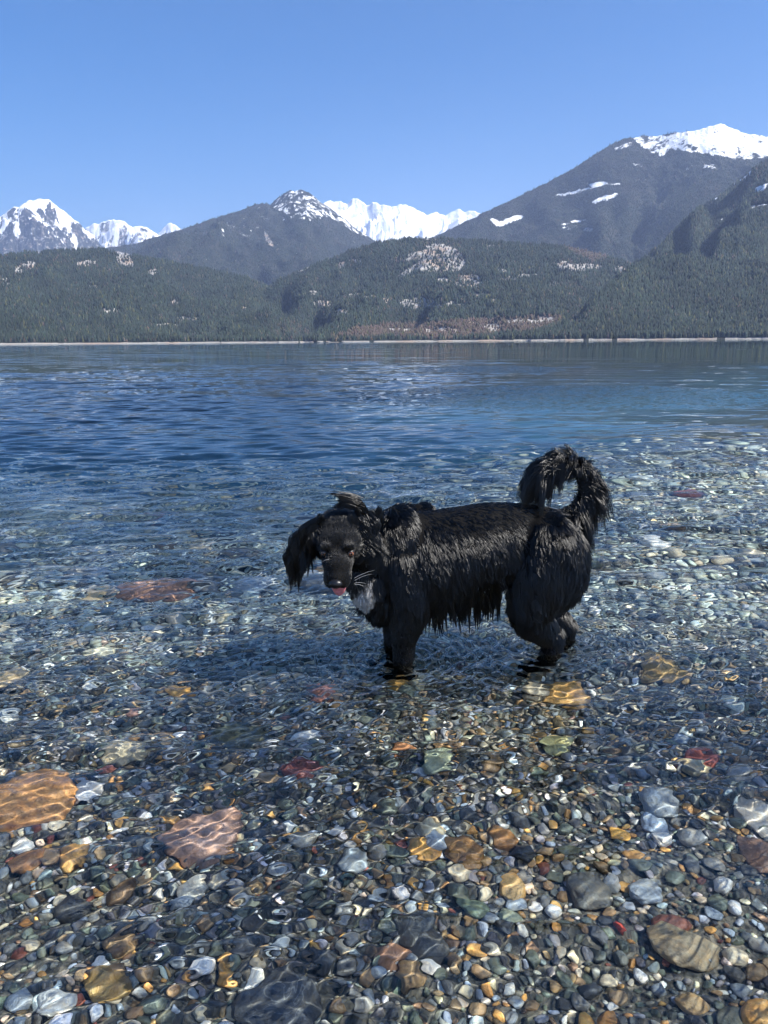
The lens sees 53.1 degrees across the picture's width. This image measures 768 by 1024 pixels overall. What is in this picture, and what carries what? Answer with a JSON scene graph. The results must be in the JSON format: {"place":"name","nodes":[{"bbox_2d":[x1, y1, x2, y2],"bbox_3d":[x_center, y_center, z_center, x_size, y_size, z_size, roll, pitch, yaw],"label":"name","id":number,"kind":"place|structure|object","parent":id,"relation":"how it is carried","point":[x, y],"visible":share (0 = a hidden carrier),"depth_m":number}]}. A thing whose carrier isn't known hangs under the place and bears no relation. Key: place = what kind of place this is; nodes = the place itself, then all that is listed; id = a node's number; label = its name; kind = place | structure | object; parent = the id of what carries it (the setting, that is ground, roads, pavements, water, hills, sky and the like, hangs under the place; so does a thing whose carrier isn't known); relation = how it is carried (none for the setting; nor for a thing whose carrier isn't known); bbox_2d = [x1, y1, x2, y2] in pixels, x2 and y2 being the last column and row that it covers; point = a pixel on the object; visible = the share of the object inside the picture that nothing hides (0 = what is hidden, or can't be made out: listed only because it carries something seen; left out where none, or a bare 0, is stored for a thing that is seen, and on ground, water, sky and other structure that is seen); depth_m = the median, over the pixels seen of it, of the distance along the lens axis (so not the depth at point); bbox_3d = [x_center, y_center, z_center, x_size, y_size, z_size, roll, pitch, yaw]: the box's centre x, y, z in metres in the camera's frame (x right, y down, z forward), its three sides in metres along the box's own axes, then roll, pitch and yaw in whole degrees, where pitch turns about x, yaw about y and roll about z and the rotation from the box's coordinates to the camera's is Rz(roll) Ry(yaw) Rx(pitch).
{"place":"outdoors","nodes":[
{"label":"outdoors","id":0,"kind":"place"},
{"bbox_2d":[0,199,103,254],"bbox_3d":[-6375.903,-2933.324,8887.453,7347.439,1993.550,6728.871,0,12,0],"label":"mountain","id":1,"kind":"structure","parent":0,"point":[39,225],"depth_m":10385.17},
{"bbox_2d":[85,219,158,247],"bbox_3d":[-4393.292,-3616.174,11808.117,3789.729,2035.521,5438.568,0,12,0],"label":"mountain","id":2,"kind":"structure","parent":0,"point":[111,233],"depth_m":12620.69},
{"bbox_2d":[0,250,329,344],"bbox_3d":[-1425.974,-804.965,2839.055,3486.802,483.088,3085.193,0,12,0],"label":"hills","id":3,"kind":"structure","parent":0,"point":[118,342],"depth_m":2136.78},
{"bbox_2d":[158,223,181,235],"bbox_3d":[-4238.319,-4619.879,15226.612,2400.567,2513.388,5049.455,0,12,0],"label":"mountain","id":4,"kind":"structure","parent":0,"point":[169,228],"depth_m":16365.74},
{"bbox_2d":[107,190,375,284],"bbox_3d":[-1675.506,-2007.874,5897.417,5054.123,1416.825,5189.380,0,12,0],"label":"mountain","id":5,"kind":"structure","parent":0,"point":[303,204],"depth_m":6436.03},
{"bbox_2d":[0,339,767,1023],"bbox_3d":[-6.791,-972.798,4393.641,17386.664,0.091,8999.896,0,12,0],"label":"water","id":6,"kind":"structure","parent":0,"point":[240,783],"depth_m":2.57},
{"bbox_2d":[0,0,767,233],"label":"sky","id":7,"kind":"structure","parent":0,"point":[151,114]},
{"bbox_2d":[324,198,479,241],"bbox_3d":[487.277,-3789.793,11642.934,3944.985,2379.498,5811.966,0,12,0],"label":"mountain","id":8,"kind":"structure","parent":0,"point":[375,221],"depth_m":12567.81},
{"bbox_2d":[221,238,624,342],"bbox_3d":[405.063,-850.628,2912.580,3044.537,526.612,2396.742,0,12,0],"label":"hills","id":9,"kind":"structure","parent":0,"point":[421,267],"depth_m":3004.71},
{"bbox_2d":[428,124,767,262],"bbox_3d":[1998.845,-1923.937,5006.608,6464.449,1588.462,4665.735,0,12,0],"label":"mountain","id":10,"kind":"structure","parent":0,"point":[718,140],"depth_m":5689.26},
{"bbox_2d":[0,130,767,341],"bbox_3d":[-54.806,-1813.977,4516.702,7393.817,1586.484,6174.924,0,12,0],"label":"forest","id":11,"kind":"object","parent":10,"relation":"on","point":[724,293],"visible":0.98,"depth_m":2761.30},
{"bbox_2d":[530,164,767,340],"bbox_3d":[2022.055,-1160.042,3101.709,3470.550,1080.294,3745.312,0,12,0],"label":"hills","id":12,"kind":"structure","parent":0,"point":[760,188],"depth_m":1947.21},
{"bbox_3d":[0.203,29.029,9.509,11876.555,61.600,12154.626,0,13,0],"label":"lake bed","id":13,"kind":"structure","parent":0,"visible":0},
{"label":"pebbles","id":14,"kind":"object","parent":13,"relation":"on","visible":0},
{"bbox_2d":[282,444,614,664],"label":"dog","id":15,"kind":"object","parent":14,"relation":"on","point":[403,574],"visible":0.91,"depth_m":2.87}
]}

